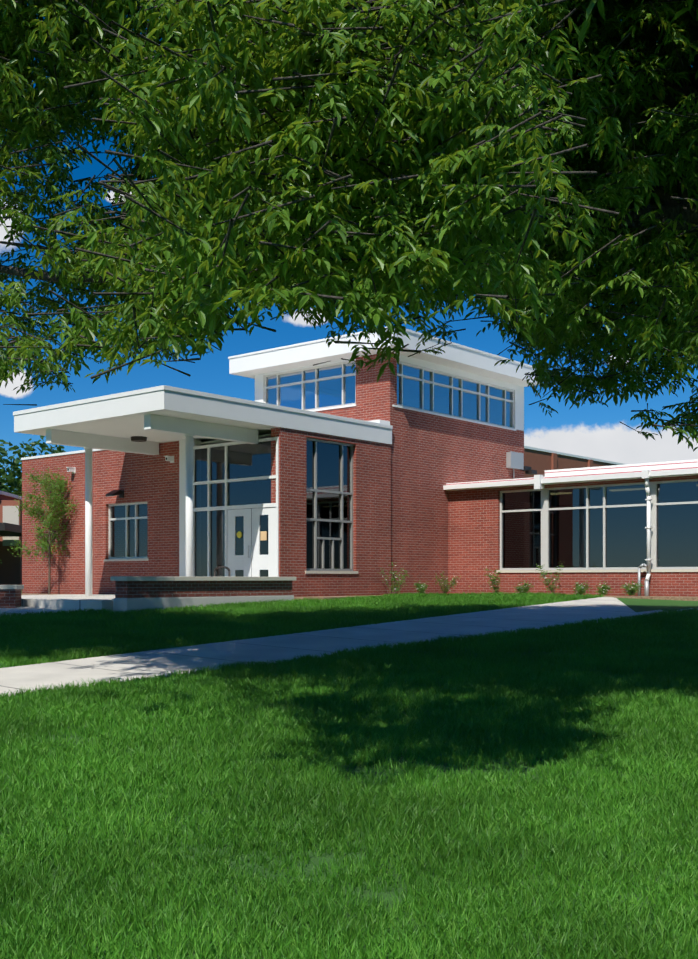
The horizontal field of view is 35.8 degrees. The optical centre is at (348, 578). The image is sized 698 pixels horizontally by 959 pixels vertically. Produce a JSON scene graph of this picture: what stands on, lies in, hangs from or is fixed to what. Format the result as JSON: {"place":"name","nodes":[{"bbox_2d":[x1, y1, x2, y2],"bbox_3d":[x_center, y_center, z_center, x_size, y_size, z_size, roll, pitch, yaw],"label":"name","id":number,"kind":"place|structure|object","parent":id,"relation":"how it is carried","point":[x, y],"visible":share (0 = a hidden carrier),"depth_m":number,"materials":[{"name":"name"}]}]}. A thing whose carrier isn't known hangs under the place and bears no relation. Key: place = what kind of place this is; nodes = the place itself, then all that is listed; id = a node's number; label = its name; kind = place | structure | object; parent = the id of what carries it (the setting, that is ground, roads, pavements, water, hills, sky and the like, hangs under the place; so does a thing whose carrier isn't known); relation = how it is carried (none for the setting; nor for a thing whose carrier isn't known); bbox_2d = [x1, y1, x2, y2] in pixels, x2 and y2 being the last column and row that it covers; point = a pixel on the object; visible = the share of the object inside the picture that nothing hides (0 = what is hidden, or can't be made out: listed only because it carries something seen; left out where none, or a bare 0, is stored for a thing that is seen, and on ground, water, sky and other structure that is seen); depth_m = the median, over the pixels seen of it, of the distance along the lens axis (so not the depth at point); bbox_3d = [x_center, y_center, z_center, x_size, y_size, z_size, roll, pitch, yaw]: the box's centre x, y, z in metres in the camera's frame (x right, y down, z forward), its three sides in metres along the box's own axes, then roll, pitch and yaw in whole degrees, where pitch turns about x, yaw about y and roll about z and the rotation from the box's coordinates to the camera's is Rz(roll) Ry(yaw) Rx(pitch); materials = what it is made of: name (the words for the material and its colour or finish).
{"place":"outdoors","nodes":[
{"label":"outdoors","id":0,"kind":"place"},
{"bbox_2d":[0,0,697,450],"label":"tree","id":1,"kind":"object","parent":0,"point":[444,278],"depth_m":6.01,"materials":[{"name":"green plant"}]},
{"bbox_2d":[0,597,697,696],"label":"concrete path","id":2,"kind":"structure","parent":0,"point":[150,663],"depth_m":15.17,"materials":[{"name":"concrete"}]},
{"bbox_2d":[0,589,697,958],"bbox_3d":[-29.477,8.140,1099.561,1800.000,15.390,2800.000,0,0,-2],"label":"lawn","id":3,"kind":"structure","parent":0,"point":[638,605],"depth_m":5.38,"materials":[{"name":"plant"}]},
{"bbox_2d":[0,447,11,493],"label":"tree","id":4,"kind":"object","parent":3,"relation":"on","point":[2,470],"visible":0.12,"depth_m":85.58,"materials":[{"name":"green plant"}]},
{"bbox_2d":[0,491,21,584],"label":"neighbour building","id":5,"kind":"structure","parent":3,"relation":"on","point":[10,532],"depth_m":49.84,"materials":[{"name":"beige"}]},
{"bbox_2d":[0,585,23,607],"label":"seat wall","id":6,"kind":"structure","parent":3,"relation":"on","point":[10,596],"depth_m":22.56,"materials":[{"name":"brick"}]},
{"bbox_2d":[0,436,65,495],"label":"tree","id":7,"kind":"object","parent":3,"relation":"on","point":[13,483],"depth_m":94.26,"materials":[{"name":"green plant"}]},
{"bbox_2d":[0,606,74,614],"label":"pavement","id":8,"kind":"structure","parent":3,"relation":"on","point":[22,609],"depth_m":21.81,"materials":[{"name":"concrete"}]},
{"bbox_2d":[10,467,77,593],"bbox_3d":[-8.555,-1.269,30.803,2.297,3.868,1.936,0,0,-2],"label":"young tree","id":9,"kind":"object","parent":3,"relation":"on","point":[54,504],"depth_m":30.67,"materials":[{"name":"green plant"}]},
{"bbox_2d":[21,594,114,612],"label":"platform","id":10,"kind":"structure","parent":3,"relation":"on","point":[78,601],"depth_m":22.38,"materials":[{"name":"white concrete"}]},
{"bbox_2d":[84,434,194,595],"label":"canopy columns","id":11,"kind":"structure","parent":10,"relation":"on","point":[88,513],"depth_m":26.62,"materials":[{"name":"white metal"}]},
{"bbox_2d":[214,566,230,576],"bbox_3d":[-2.964,0.098,25.219,0.550,0.794,0.050,0,0,40],"label":"handrail","id":12,"kind":"object","parent":10,"relation":"on","point":[227,568],"visible":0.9,"depth_m":25.16,"materials":[{"name":"grey metal"}]},
{"bbox_2d":[110,576,295,611],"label":"seat wall","id":13,"kind":"structure","parent":3,"relation":"on","point":[139,593],"depth_m":22.44,"materials":[{"name":"brick"}]},
{"bbox_2d":[21,353,697,596],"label":"building walls","id":14,"kind":"structure","parent":3,"relation":"on","point":[414,520],"depth_m":29.42,"materials":[{"name":"red brick"}]},
{"bbox_2d":[66,467,75,473],"bbox_3d":[-7.895,-3.077,30.626,0.140,0.180,0.238,0,0,40],"label":"security camera","id":15,"kind":"object","parent":14,"relation":"attached to","point":[72,469],"visible":1,"depth_m":30.60,"materials":[{"name":"white paint"}]},
{"bbox_2d":[106,490,123,497],"bbox_3d":[-6.297,-2.299,29.162,0.340,0.208,0.418,0,0,40],"label":"wall lamp","id":16,"kind":"object","parent":14,"relation":"attached to","point":[120,493],"depth_m":29.07,"materials":[{"name":"brown metal"}]},
{"bbox_2d":[164,456,173,462],"bbox_3d":[-4.651,-3.090,27.893,0.140,0.180,0.238,0,0,40],"label":"security camera","id":17,"kind":"object","parent":14,"relation":"attached to","point":[170,458],"visible":1,"depth_m":27.86,"materials":[{"name":"white paint"}]},
{"bbox_2d":[13,385,392,454],"bbox_3d":[-3.523,-3.720,27.551,5.640,0.950,7.847,0,0,40],"label":"entrance canopy","id":18,"kind":"object","parent":14,"relation":"attached to","point":[146,421],"visible":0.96,"depth_m":25.16,"materials":[{"name":"white metal"}]},
{"bbox_2d":[227,507,275,576],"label":"entrance doors","id":19,"kind":"structure","parent":14,"relation":"attached to","point":[251,542],"depth_m":26.08,"materials":[{"name":"white metal"}]},
{"bbox_2d":[228,327,538,386],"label":"tower roof","id":20,"kind":"structure","parent":14,"relation":"on","point":[454,356],"depth_m":30.44,"materials":[{"name":"white paint"}]},
{"bbox_2d":[109,360,697,576],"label":"window frames","id":21,"kind":"structure","parent":14,"relation":"in","point":[544,509],"depth_m":27.70,"materials":[{"name":"white metal"}]},
{"bbox_2d":[111,362,697,576],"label":"window glass","id":22,"kind":"object","parent":21,"relation":"in","point":[677,536],"visible":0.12,"depth_m":27.64,"materials":[{"name":"blue glass"}]},
{"bbox_2d":[506,451,536,477],"bbox_3d":[5.381,-3.512,33.651,0.298,0.786,1.358,0,0,40],"label":"vent unit","id":23,"kind":"object","parent":14,"relation":"attached to","point":[514,460],"depth_m":33.41,"materials":[{"name":"grey metal"}]},
{"bbox_2d":[534,475,543,489],"bbox_3d":[5.085,-2.565,28.767,0.180,0.380,0.318,0,0,40],"label":"box","id":24,"kind":"object","parent":14,"relation":"attached to","point":[538,485],"visible":0.98,"depth_m":28.65,"materials":[{"name":"white paint"}]},
{"bbox_2d":[443,459,697,490],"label":"wing roof","id":25,"kind":"structure","parent":14,"relation":"attached to","point":[631,471],"depth_m":28.51,"materials":[{"name":"white paint"}]},
{"bbox_2d":[638,470,652,595],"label":"drainpipe","id":26,"kind":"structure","parent":14,"relation":"attached to","point":[645,475],"depth_m":26.82,"materials":[{"name":"white metal"}]},
{"bbox_2d":[21,593,697,600],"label":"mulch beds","id":27,"kind":"object","parent":3,"relation":"on","point":[685,598],"visible":0.04,"depth_m":25.75,"materials":[{"name":"brown soil"}]},
{"bbox_2d":[377,562,409,592],"bbox_3d":[1.252,0.006,28.019,0.595,0.867,1.044,0,0,-33],"label":"shrub","id":28,"kind":"object","parent":27,"relation":"on","point":[394,579],"depth_m":28.01,"materials":[{"name":"green plant"}]},
{"bbox_2d":[413,581,427,592],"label":"shrub","id":29,"kind":"object","parent":27,"relation":"on","point":[419,587],"depth_m":28.80,"materials":[{"name":"green plant"}]},
{"bbox_2d":[433,572,460,593],"bbox_3d":[2.670,0.121,29.515,0.758,0.638,0.526,0,0,-2],"label":"shrub","id":30,"kind":"object","parent":27,"relation":"on","point":[448,586],"depth_m":29.53,"materials":[{"name":"plant"}]},
{"bbox_2d":[484,568,499,592],"bbox_3d":[3.853,0.061,29.007,0.516,0.756,0.670,0,0,-2],"label":"shrub","id":31,"kind":"object","parent":27,"relation":"on","point":[495,579],"depth_m":29.00,"materials":[{"name":"green plant"}]},
{"bbox_2d":[514,580,533,593],"bbox_3d":[4.586,0.240,28.555,0.591,0.400,0.489,0,0,-2],"label":"shrub","id":32,"kind":"object","parent":27,"relation":"on","point":[525,588],"depth_m":28.50,"materials":[{"name":"green plant"}]},
{"bbox_2d":[535,561,562,592],"bbox_3d":[5.224,-0.009,27.996,0.730,0.896,0.828,0,0,-2],"label":"shrub","id":33,"kind":"object","parent":27,"relation":"on","point":[544,574],"depth_m":27.93,"materials":[{"name":"green plant"}]},
{"bbox_2d":[573,581,591,594],"bbox_3d":[5.925,0.248,27.488,0.503,0.384,0.513,0,0,-2],"label":"shrub","id":34,"kind":"object","parent":27,"relation":"on","point":[580,588],"depth_m":27.47,"materials":[{"name":"green plant"}]},
{"bbox_2d":[594,581,610,594],"bbox_3d":[6.379,0.251,27.103,0.475,0.376,0.426,0,0,-2],"label":"shrub","id":35,"kind":"object","parent":27,"relation":"on","point":[602,590],"depth_m":27.06,"materials":[{"name":"green plant"}]},
{"bbox_2d":[620,579,643,595],"bbox_3d":[6.985,0.226,26.610,0.495,0.428,0.560,0,0,-2],"label":"shrub","id":36,"kind":"object","parent":27,"relation":"on","point":[630,590],"depth_m":26.57,"materials":[{"name":"green plant"}]},
{"bbox_2d":[524,446,625,477],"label":"brick wall","id":37,"kind":"structure","parent":3,"relation":"on","point":[540,461],"depth_m":56.32,"materials":[{"name":"brown brick"}]},
{"bbox_2d":[0,2,697,491],"label":"sky","id":38,"kind":"structure","parent":0,"point":[596,431],"materials":[{"name":"blue"}]}
]}

